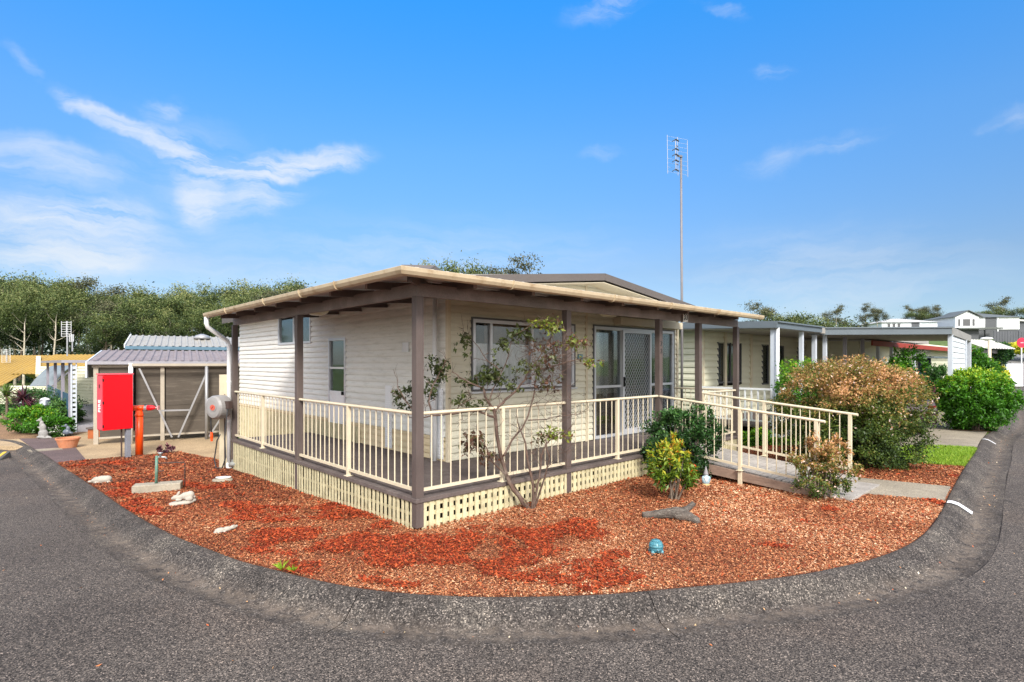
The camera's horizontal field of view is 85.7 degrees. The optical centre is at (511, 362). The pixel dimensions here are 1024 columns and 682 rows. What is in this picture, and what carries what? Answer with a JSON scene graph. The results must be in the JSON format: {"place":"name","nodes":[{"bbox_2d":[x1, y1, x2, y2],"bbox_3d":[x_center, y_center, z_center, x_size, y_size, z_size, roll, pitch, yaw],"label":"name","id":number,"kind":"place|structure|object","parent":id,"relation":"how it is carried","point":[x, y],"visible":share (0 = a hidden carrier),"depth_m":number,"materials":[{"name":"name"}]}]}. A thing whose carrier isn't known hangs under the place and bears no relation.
{"place":"outdoors","nodes":[
{"label":"outdoors","id":0,"kind":"place"},
{"bbox_2d":[0,414,85,438],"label":"garden soil","id":1,"kind":"structure","parent":0,"point":[6,434],"depth_m":17.33,"materials":[{"name":"brown soil"}]},
{"bbox_2d":[0,383,21,425],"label":"cabbage palm","id":2,"kind":"object","parent":1,"relation":"on","point":[5,392],"visible":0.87,"depth_m":19.54,"materials":[{"name":"green plant"}]},
{"bbox_2d":[0,384,38,406],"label":"cordyline","id":3,"kind":"object","parent":1,"relation":"on","point":[21,394],"visible":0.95,"depth_m":19.05,"materials":[{"name":"purple plant"}]},
{"bbox_2d":[0,402,65,433],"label":"garden bush","id":4,"kind":"object","parent":1,"relation":"on","point":[26,415],"visible":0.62,"depth_m":17.50,"materials":[{"name":"green plant"}]},
{"bbox_2d":[0,387,88,422],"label":"garden bush","id":5,"kind":"object","parent":1,"relation":"on","point":[45,393],"visible":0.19,"depth_m":21.00,"materials":[{"name":"green plant"}]},
{"bbox_2d":[28,412,76,436],"bbox_3d":[-14.045,1.903,17.009,1.323,0.830,1.089,0,0,0],"label":"garden bush","id":6,"kind":"object","parent":1,"relation":"on","point":[54,420],"visible":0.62,"depth_m":16.80,"materials":[{"name":"green plant"}]},
{"bbox_2d":[41,360,92,432],"bbox_3d":[-17.345,1.080,22.908,2.860,2.340,11.998,0,0,-43],"label":"blue porch","id":7,"kind":"object","parent":1,"relation":"on","point":[84,424],"visible":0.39,"depth_m":18.58,"materials":[{"name":"grey paint"}]},
{"bbox_2d":[30,365,92,403],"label":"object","id":8,"kind":"object","parent":7,"relation":"attached to","point":[84,388],"visible":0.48,"depth_m":28.13,"materials":[{"name":"beige"}]},
{"bbox_2d":[47,398,86,421],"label":"garden bush","id":9,"kind":"object","parent":1,"relation":"on","point":[61,405],"visible":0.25,"depth_m":18.90,"materials":[{"name":"green plant"}]},
{"bbox_2d":[0,354,94,403],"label":"mustard roof house","id":10,"kind":"structure","parent":0,"point":[12,367],"depth_m":32.97,"materials":[{"name":"beige"}]},
{"bbox_2d":[19,438,84,463],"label":"pebble driveway","id":11,"kind":"structure","parent":0,"point":[67,454],"depth_m":14.15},
{"bbox_2d":[36,417,51,438],"bbox_3d":[-13.938,1.934,16.455,0.432,0.640,0.225,0,0,-6],"label":"kangaroo statue","id":12,"kind":"object","parent":11,"relation":"on","point":[43,433],"visible":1,"depth_m":16.40,"materials":[{"name":"grey concrete"}]},
{"bbox_2d":[55,436,80,447],"bbox_3d":[-11.803,2.120,14.679,0.540,0.260,0.540,0,0,0],"label":"terracotta pot","id":13,"kind":"object","parent":11,"relation":"on","point":[68,442],"visible":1,"depth_m":14.54,"materials":[{"name":"orange ceramic"}]},
{"bbox_2d":[0,429,239,460],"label":"paving","id":14,"kind":"structure","parent":0,"point":[199,444],"depth_m":15.06,"materials":[{"name":"beige concrete"}]},
{"bbox_2d":[85,349,239,444],"bbox_3d":[-10.183,0.929,17.725,5.212,2.741,3.725,0,0,-31],"label":"screened carport","id":15,"kind":"object","parent":14,"relation":"on","point":[181,387],"visible":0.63,"depth_m":16.22,"materials":[{"name":"metal"}]},
{"bbox_2d":[1,383,1005,461],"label":"lawn ground","id":16,"kind":"structure","parent":0,"point":[744,428],"depth_m":16.49,"materials":[{"name":"green plant"}]},
{"bbox_2d":[124,334,239,350],"bbox_3d":[-11.555,0.570,22.282,6.343,3.361,5.271,0,0,-31],"label":"home","id":17,"kind":"object","parent":16,"relation":"on","point":[201,342],"visible":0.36,"depth_m":19.90,"materials":[{"name":"grey metal"}]},
{"bbox_2d":[203,265,763,530],"bbox_3d":[-2.062,0.343,13.013,8.953,4.075,12.486,0,0,-43],"label":"weatherboard cabin","id":18,"kind":"object","parent":16,"relation":"on","point":[320,413],"visible":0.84,"depth_m":9.28,"materials":[{"name":"beige wood"}]},
{"bbox_2d":[206,395,232,467],"bbox_3d":[-5.687,1.337,10.766,0.560,1.420,0.316,0,0,28],"label":"hose reel","id":19,"kind":"object","parent":18,"relation":"attached to","point":[219,406],"visible":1,"depth_m":10.65,"materials":[{"name":"grey plastic"}]},
{"bbox_2d":[219,374,226,467],"bbox_3d":[-5.815,1.186,11.138,0.150,1.900,0.062,0,0,-43],"label":"meter board","id":20,"kind":"object","parent":18,"relation":"attached to","point":[222,384],"visible":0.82,"depth_m":11.12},
{"bbox_2d":[278,317,311,344],"bbox_3d":[-5.060,-0.785,12.918,0.120,0.700,1.925,0,0,-43],"label":"side window","id":21,"kind":"structure","parent":18,"relation":"in","point":[286,326],"depth_m":13.10,"materials":[{"name":"glass"}]},
{"bbox_2d":[328,337,346,424],"bbox_3d":[-3.553,0.503,11.245,0.110,2.020,0.762,0,0,-43],"label":"side door","id":22,"kind":"structure","parent":18,"relation":"in","point":[336,349],"depth_m":11.28,"materials":[{"name":"metal"}]},
{"bbox_2d":[470,317,577,393],"bbox_3d":[0.260,-0.121,9.631,2.553,1.220,0.140,0,0,-43],"label":"window","id":23,"kind":"structure","parent":18,"relation":"in","point":[494,328],"depth_m":9.41,"materials":[{"name":"glass"}]},
{"bbox_2d":[592,324,674,439],"bbox_3d":[2.656,0.389,11.890,2.988,2.288,0.235,0,0,-43],"label":"sliding door","id":24,"kind":"structure","parent":18,"relation":"in","point":[628,353],"depth_m":11.62,"materials":[{"name":"glass"}]},
{"bbox_2d":[667,136,687,427],"bbox_3d":[4.051,-1.831,13.448,0.484,7.461,0.256,0,0,-21],"label":"antenna mast","id":25,"kind":"object","parent":16,"relation":"on","point":[681,234],"visible":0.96,"depth_m":13.57,"materials":[{"name":"metal"}]},
{"bbox_2d":[742,427,775,445],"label":"garden bush","id":26,"kind":"object","parent":16,"relation":"on","point":[752,435],"visible":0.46,"depth_m":12.77,"materials":[{"name":"green plant"}]},
{"bbox_2d":[678,321,970,437],"bbox_3d":[10.493,0.407,21.875,17.424,3.545,11.891,0,0,-43],"label":"neighbouring home","id":27,"kind":"object","parent":16,"relation":"on","point":[764,346],"visible":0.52,"depth_m":16.05,"materials":[{"name":"beige"}]},
{"bbox_2d":[717,342,741,382],"bbox_3d":[6.539,-0.022,16.633,1.523,1.251,0.080,0,0,-43],"label":"window","id":28,"kind":"structure","parent":27,"relation":"in","point":[729,346],"depth_m":16.61,"materials":[{"name":"black glass"}]},
{"bbox_2d":[761,344,768,384],"bbox_3d":[8.401,0.040,18.362,0.505,1.359,0.080,0,0,-43],"label":"window","id":29,"kind":"structure","parent":27,"relation":"in","point":[765,351],"depth_m":18.41,"materials":[{"name":"black glass"}]},
{"bbox_2d":[797,339,971,391],"bbox_3d":[19.711,0.405,30.188,26.300,2.950,6.545,0,0,-43],"label":"neighbour home","id":30,"kind":"object","parent":16,"relation":"on","point":[834,347],"visible":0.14,"depth_m":20.57,"materials":[{"name":"beige"}]},
{"bbox_2d":[923,363,947,388],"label":"garden bush","id":31,"kind":"object","parent":16,"relation":"on","point":[939,371],"visible":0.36,"depth_m":23.76,"materials":[{"name":"green plant"}]},
{"bbox_2d":[896,444,977,465],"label":"lawn grass","id":32,"kind":"structure","parent":16,"relation":"on","point":[942,454],"depth_m":11.07,"materials":[{"name":"green plant"}]},
{"bbox_2d":[931,363,1023,431],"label":"green hedge bush","id":33,"kind":"object","parent":16,"relation":"on","point":[985,402],"visible":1,"depth_m":14.98,"materials":[{"name":"green plant"}]},
{"bbox_2d":[971,345,998,370],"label":"garden bush","id":34,"kind":"object","parent":16,"relation":"on","point":[979,358],"visible":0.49,"depth_m":26.67,"materials":[{"name":"green plant"}]},
{"bbox_2d":[971,339,1015,358],"bbox_3d":[28.659,0.237,36.427,4.960,3.486,5.347,0,0,-26],"label":"garden cabin","id":35,"kind":"object","parent":16,"relation":"on","point":[984,344],"visible":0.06,"depth_m":34.88,"materials":[{"name":"white metal"}]},
{"bbox_2d":[1005,363,1022,385],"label":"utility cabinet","id":36,"kind":"object","parent":16,"relation":"on","point":[1016,371],"visible":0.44,"depth_m":44.00,"materials":[{"name":"white paint"}]},
{"bbox_2d":[57,444,965,596],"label":"mulch ground","id":37,"kind":"structure","parent":0,"point":[568,544],"depth_m":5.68,"materials":[{"name":"red wood"}]},
{"bbox_2d":[88,475,112,482],"bbox_3d":[-7.326,2.081,9.820,0.382,0.143,0.140,0,0,-14],"label":"pig ornament","id":38,"kind":"object","parent":37,"relation":"on","point":[107,478],"visible":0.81,"depth_m":9.78,"materials":[{"name":"stone"}]},
{"bbox_2d":[96,373,133,456],"bbox_3d":[-9.252,1.265,12.880,0.320,2.043,0.645,0,0,33],"label":"fire hose cabinet","id":39,"kind":"object","parent":37,"relation":"on","point":[114,401],"visible":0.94,"depth_m":12.77,"materials":[{"name":"red metal"}]},
{"bbox_2d":[133,404,159,455],"bbox_3d":[-9.030,1.652,13.443,0.800,1.281,0.191,0,0,-8],"label":"hydrant standpipe","id":40,"kind":"object","parent":37,"relation":"on","point":[139,414],"visible":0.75,"depth_m":13.39,"materials":[{"name":"orange metal"}]},
{"bbox_2d":[132,452,185,494],"bbox_3d":[-5.697,1.777,8.935,0.724,0.652,0.240,0,0,-22],"label":"garden tap","id":41,"kind":"object","parent":37,"relation":"on","point":[153,487],"visible":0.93,"depth_m":8.89,"materials":[{"name":"concrete"}]},
{"bbox_2d":[169,491,195,506],"bbox_3d":[-4.682,1.926,7.850,0.340,0.206,0.164,0,0,-26],"label":"rabbit ornament","id":42,"kind":"object","parent":37,"relation":"on","point":[188,497],"visible":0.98,"depth_m":7.82,"materials":[{"name":"stone"}]},
{"bbox_2d":[390,313,604,510],"bbox_3d":[-0.134,0.632,7.044,2.774,2.583,0.761,0,0,-13],"label":"sparse shrub","id":43,"kind":"object","parent":37,"relation":"on","point":[488,377],"visible":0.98,"depth_m":7.08,"materials":[{"name":"green plant"}]},
{"bbox_2d":[648,538,663,555],"bbox_3d":[1.421,1.812,5.437,0.148,0.158,0.161,0,0,-6],"label":"turtle ornament","id":44,"kind":"object","parent":37,"relation":"on","point":[656,545],"visible":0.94,"depth_m":5.39,"materials":[{"name":"teal ceramic"}]},
{"bbox_2d":[642,501,700,524],"bbox_3d":[1.915,1.796,6.616,0.689,0.184,0.427,0,0,-1],"label":"driftwood log","id":45,"kind":"object","parent":37,"relation":"on","point":[681,513],"visible":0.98,"depth_m":6.59,"materials":[{"name":"grey wood"}]},
{"bbox_2d":[642,432,701,500],"bbox_3d":[2.174,1.422,7.537,0.785,0.987,0.721,0,0,-18],"label":"yellow croton","id":46,"kind":"object","parent":37,"relation":"on","point":[660,477],"visible":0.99,"depth_m":7.51,"materials":[{"name":"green plant"}]},
{"bbox_2d":[637,400,729,476],"bbox_3d":[2.747,1.254,9.053,1.507,1.328,1.125,0,0,0],"label":"dark green shrub","id":47,"kind":"object","parent":37,"relation":"on","point":[670,417],"visible":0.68,"depth_m":8.91,"materials":[{"name":"green plant"}]},
{"bbox_2d":[659,392,879,502],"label":"access ramp","id":48,"kind":"structure","parent":37,"relation":"on","point":[739,465],"depth_m":8.63,"materials":[{"name":"beige metal"}]},
{"bbox_2d":[771,356,820,403],"bbox_3d":[6.510,0.466,12.623,1.183,1.267,1.032,0,0,0],"label":"garden bush","id":49,"kind":"object","parent":37,"relation":"on","point":[780,383],"visible":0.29,"depth_m":12.55,"materials":[{"name":"green plant"}]},
{"bbox_2d":[784,430,864,500],"bbox_3d":[4.329,1.424,7.669,1.026,0.985,0.868,0,0,0],"label":"copper shrub","id":50,"kind":"object","parent":37,"relation":"on","point":[832,482],"visible":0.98,"depth_m":7.58,"materials":[{"name":"brown plant"}]},
{"bbox_2d":[767,353,946,473],"bbox_3d":[6.271,0.868,10.276,2.902,2.103,2.717,0,0,0],"label":"copper shrub","id":51,"kind":"object","parent":37,"relation":"on","point":[872,404],"visible":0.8,"depth_m":9.64,"materials":[{"name":"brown plant"}]},
{"bbox_2d":[0,386,1023,681],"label":"road","id":52,"kind":"structure","parent":0,"point":[76,604],"depth_m":3.88,"materials":[{"name":"grey asphalt"}]},
{"bbox_2d":[0,386,1023,645],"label":"kerb","id":53,"kind":"structure","parent":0,"point":[954,544],"depth_m":4.64,"materials":[{"name":"grey concrete"}]},
{"bbox_2d":[0,0,1023,354],"label":"sky","id":54,"kind":"structure","parent":0,"point":[851,153],"materials":[{"name":"blue"}]},
{"bbox_2d":[26,339,1001,636],"bbox_3d":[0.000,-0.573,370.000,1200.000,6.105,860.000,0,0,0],"label":"ground","id":55,"kind":"structure","parent":0,"point":[942,343],"depth_m":73.62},
{"bbox_2d":[0,272,39,354],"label":"gum tree","id":56,"kind":"object","parent":55,"relation":"on","point":[9,283],"visible":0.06,"depth_m":59.92,"materials":[{"name":"green plant"}]},
{"bbox_2d":[0,289,46,385],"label":"gum tree","id":57,"kind":"object","parent":55,"relation":"on","point":[10,335],"visible":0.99,"depth_m":46.61,"materials":[{"name":"green plant"}]},
{"bbox_2d":[0,282,47,385],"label":"gum tree","id":58,"kind":"object","parent":55,"relation":"on","point":[28,300],"visible":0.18,"depth_m":50.48,"materials":[{"name":"green plant"}]},
{"bbox_2d":[0,291,48,354],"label":"gum tree","id":59,"kind":"object","parent":55,"relation":"on","point":[30,343],"visible":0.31,"depth_m":50.47,"materials":[{"name":"green plant"}]},
{"bbox_2d":[0,270,59,353],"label":"gum tree","id":60,"kind":"object","parent":55,"relation":"on","point":[32,278],"visible":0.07,"depth_m":66.03,"materials":[{"name":"green plant"}]},
{"bbox_2d":[4,278,73,354],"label":"gum tree","id":61,"kind":"object","parent":55,"relation":"on","point":[37,299],"visible":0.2,"depth_m":52.51,"materials":[{"name":"green plant"}]},
{"bbox_2d":[13,288,84,354],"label":"gum tree","id":62,"kind":"object","parent":55,"relation":"on","point":[55,335],"visible":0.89,"depth_m":48.74,"materials":[{"name":"green plant"}]},
{"bbox_2d":[17,271,95,354],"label":"gum tree","id":63,"kind":"object","parent":55,"relation":"on","point":[50,283],"visible":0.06,"depth_m":67.15,"materials":[{"name":"green plant"}]},
{"bbox_2d":[36,274,89,353],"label":"gum tree","id":64,"kind":"object","parent":55,"relation":"on","point":[62,287],"visible":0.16,"depth_m":55.16,"materials":[{"name":"green plant"}]},
{"bbox_2d":[37,292,102,354],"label":"gum tree","id":65,"kind":"object","parent":55,"relation":"on","point":[78,304],"visible":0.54,"depth_m":50.75,"materials":[{"name":"green plant"}]},
{"bbox_2d":[37,282,107,354],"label":"gum tree","id":66,"kind":"object","parent":55,"relation":"on","point":[79,295],"visible":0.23,"depth_m":54.82,"materials":[{"name":"green plant"}]},
{"bbox_2d":[3,281,153,382],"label":"understorey scrub","id":67,"kind":"object","parent":55,"relation":"on","point":[30,352],"visible":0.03,"depth_m":67.02,"materials":[{"name":"green plant"}]},
{"bbox_2d":[62,272,109,345],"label":"gum tree","id":68,"kind":"object","parent":55,"relation":"on","point":[89,283],"visible":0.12,"depth_m":67.91,"materials":[{"name":"green plant"}]},
{"bbox_2d":[74,312,117,354],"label":"gum tree","id":69,"kind":"object","parent":55,"relation":"on","point":[95,345],"visible":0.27,"depth_m":45.81,"materials":[{"name":"green plant"}]},
{"bbox_2d":[62,306,135,354],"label":"gum tree","id":70,"kind":"object","parent":55,"relation":"on","point":[112,324],"visible":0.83,"depth_m":43.64,"materials":[{"name":"green plant"}]},
{"bbox_2d":[57,298,141,346],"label":"gum tree","id":71,"kind":"object","parent":55,"relation":"on","point":[103,309],"visible":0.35,"depth_m":50.02,"materials":[{"name":"green plant"}]},
{"bbox_2d":[80,289,137,349],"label":"gum tree","id":72,"kind":"object","parent":55,"relation":"on","point":[114,299],"visible":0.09,"depth_m":58.18,"materials":[{"name":"green plant"}]},
{"bbox_2d":[100,283,163,300],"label":"gum tree","id":73,"kind":"object","parent":55,"relation":"on","point":[112,291],"visible":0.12,"depth_m":67.38,"materials":[{"name":"green plant"}]},
{"bbox_2d":[102,280,172,334],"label":"gum tree","id":74,"kind":"object","parent":55,"relation":"on","point":[134,293],"visible":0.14,"depth_m":61.16,"materials":[{"name":"green plant"}]},
{"bbox_2d":[105,292,179,349],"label":"gum tree","id":75,"kind":"object","parent":55,"relation":"on","point":[148,313],"visible":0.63,"depth_m":46.33,"materials":[{"name":"green plant"}]},
{"bbox_2d":[114,286,190,335],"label":"gum tree","id":76,"kind":"object","parent":55,"relation":"on","point":[173,305],"visible":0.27,"depth_m":49.72,"materials":[{"name":"green plant"}]},
{"bbox_2d":[139,307,190,335],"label":"gum tree","id":77,"kind":"object","parent":55,"relation":"on","point":[164,324],"visible":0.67,"depth_m":44.32,"materials":[{"name":"green plant"}]},
{"bbox_2d":[157,284,200,336],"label":"gum tree","id":78,"kind":"object","parent":55,"relation":"on","point":[182,290],"visible":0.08,"depth_m":58.59,"materials":[{"name":"green plant"}]},
{"bbox_2d":[161,299,197,335],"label":"gum tree","id":79,"kind":"object","parent":55,"relation":"on","point":[186,315],"visible":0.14,"depth_m":50.95,"materials":[{"name":"green plant"}]},
{"bbox_2d":[164,290,228,334],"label":"gum tree","id":80,"kind":"object","parent":55,"relation":"on","point":[204,303],"visible":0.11,"depth_m":53.50,"materials":[{"name":"green plant"}]},
{"bbox_2d":[174,302,224,336],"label":"gum tree","id":81,"kind":"object","parent":55,"relation":"on","point":[197,319],"visible":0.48,"depth_m":43.65,"materials":[{"name":"green plant"}]},
{"bbox_2d":[191,278,225,307],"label":"gum tree","id":82,"kind":"object","parent":55,"relation":"on","point":[202,290],"visible":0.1,"depth_m":67.93,"materials":[{"name":"green plant"}]},
{"bbox_2d":[198,278,250,304],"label":"gum tree","id":83,"kind":"object","parent":55,"relation":"on","point":[223,293],"visible":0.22,"depth_m":65.25,"materials":[{"name":"green plant"}]},
{"bbox_2d":[201,291,248,334],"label":"gum tree","id":84,"kind":"object","parent":55,"relation":"on","point":[224,299],"visible":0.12,"depth_m":49.13,"materials":[{"name":"green plant"}]},
{"bbox_2d":[212,297,239,337],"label":"gum tree","id":85,"kind":"object","parent":55,"relation":"on","point":[228,331],"visible":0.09,"depth_m":45.39,"materials":[{"name":"green plant"}]},
{"bbox_2d":[229,286,269,323],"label":"gum tree","id":86,"kind":"object","parent":55,"relation":"on","point":[247,298],"visible":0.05,"depth_m":50.40,"materials":[{"name":"green plant"}]},
{"bbox_2d":[229,287,280,330],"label":"gum tree","id":87,"kind":"object","parent":55,"relation":"on","point":[262,295],"visible":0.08,"depth_m":42.84,"materials":[{"name":"green plant"}]},
{"bbox_2d":[261,276,312,295],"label":"gum tree","id":88,"kind":"object","parent":55,"relation":"on","point":[284,288],"visible":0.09,"depth_m":56.35,"materials":[{"name":"green plant"}]},
{"bbox_2d":[273,273,315,291],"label":"gum tree","id":89,"kind":"object","parent":55,"relation":"on","point":[296,283],"visible":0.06,"depth_m":67.46,"materials":[{"name":"green plant"}]},
{"bbox_2d":[438,250,493,273],"bbox_3d":[-3.587,-2.702,40.860,5.343,11.038,5.955,0,0,-10],"label":"gum tree","id":90,"kind":"object","parent":55,"relation":"on","point":[450,267],"visible":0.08,"depth_m":39.97,"materials":[{"name":"green plant"}]},
{"bbox_2d":[490,251,544,273],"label":"gum tree","id":91,"kind":"object","parent":55,"relation":"on","point":[518,261],"visible":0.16,"depth_m":43.60,"materials":[{"name":"green plant"}]},
{"bbox_2d":[737,300,814,320],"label":"gum tree","id":92,"kind":"object","parent":55,"relation":"on","point":[764,311],"visible":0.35,"depth_m":60.91,"materials":[{"name":"green plant"}]},
{"bbox_2d":[751,310,826,326],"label":"gum tree","id":93,"kind":"object","parent":55,"relation":"on","point":[799,319],"visible":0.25,"depth_m":56.96,"materials":[{"name":"green plant"}]},
{"bbox_2d":[817,303,852,326],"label":"gum tree","id":94,"kind":"object","parent":55,"relation":"on","point":[839,309],"visible":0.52,"depth_m":80.54,"materials":[{"name":"green plant"}]},
{"bbox_2d":[811,315,858,326],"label":"gum tree","id":95,"kind":"object","parent":55,"relation":"on","point":[828,322],"visible":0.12,"depth_m":60.87,"materials":[{"name":"green plant"}]},
{"bbox_2d":[851,302,880,326],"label":"gum tree","id":96,"kind":"object","parent":55,"relation":"on","point":[863,318],"visible":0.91,"depth_m":81.52,"materials":[{"name":"green plant"}]},
{"bbox_2d":[868,307,891,326],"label":"gum tree","id":97,"kind":"object","parent":55,"relation":"on","point":[884,316],"visible":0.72,"depth_m":83.53,"materials":[{"name":"green plant"}]},
{"bbox_2d":[859,319,936,326],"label":"two storey house","id":98,"kind":"structure","parent":55,"relation":"on","point":[903,323],"depth_m":94.58,"materials":[{"name":"grey tile"}]},
{"bbox_2d":[903,310,937,319],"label":"gum tree","id":99,"kind":"object","parent":55,"relation":"on","point":[921,314],"visible":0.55,"depth_m":111.69,"materials":[{"name":"green plant"}]},
{"bbox_2d":[923,310,1018,338],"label":"two storey house","id":100,"kind":"structure","parent":55,"relation":"on","point":[974,325],"depth_m":93.82,"materials":[{"name":"white tile"}]},
{"bbox_2d":[977,341,1010,372],"bbox_3d":[31.247,-0.380,35.976,1.949,2.359,1.596,0,0,0],"label":"garden bush","id":101,"kind":"object","parent":55,"relation":"on","point":[1003,359],"visible":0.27,"depth_m":35.62,"materials":[{"name":"green plant"}]},
{"bbox_2d":[980,295,1018,315],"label":"gum tree","id":102,"kind":"object","parent":55,"relation":"on","point":[1004,301],"visible":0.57,"depth_m":128.81,"materials":[{"name":"green plant"}]},
{"bbox_2d":[994,331,1023,342],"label":"boundary fence","id":103,"kind":"object","parent":55,"relation":"on","point":[1008,336],"visible":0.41,"depth_m":74.18,"materials":[{"name":"grey metal"}]},
{"bbox_2d":[858,478,950,500],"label":"concrete path","id":104,"kind":"structure","parent":0,"point":[905,489],"depth_m":8.10,"materials":[{"name":"grey concrete"}]},
{"bbox_2d":[828,412,986,446],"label":"concrete driveway","id":105,"kind":"structure","parent":0,"point":[949,437],"depth_m":14.05,"materials":[{"name":"grey concrete"}]},
{"bbox_2d":[885,344,932,396],"bbox_3d":[11.748,0.317,16.494,1.213,1.840,1.150,0,0,-20],"label":"garden bush","id":106,"kind":"object","parent":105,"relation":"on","point":[906,353],"visible":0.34,"depth_m":16.32,"materials":[{"name":"green plant"}]},
{"bbox_2d":[979,347,1023,384],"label":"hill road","id":107,"kind":"structure","parent":0,"point":[1017,359],"depth_m":61.95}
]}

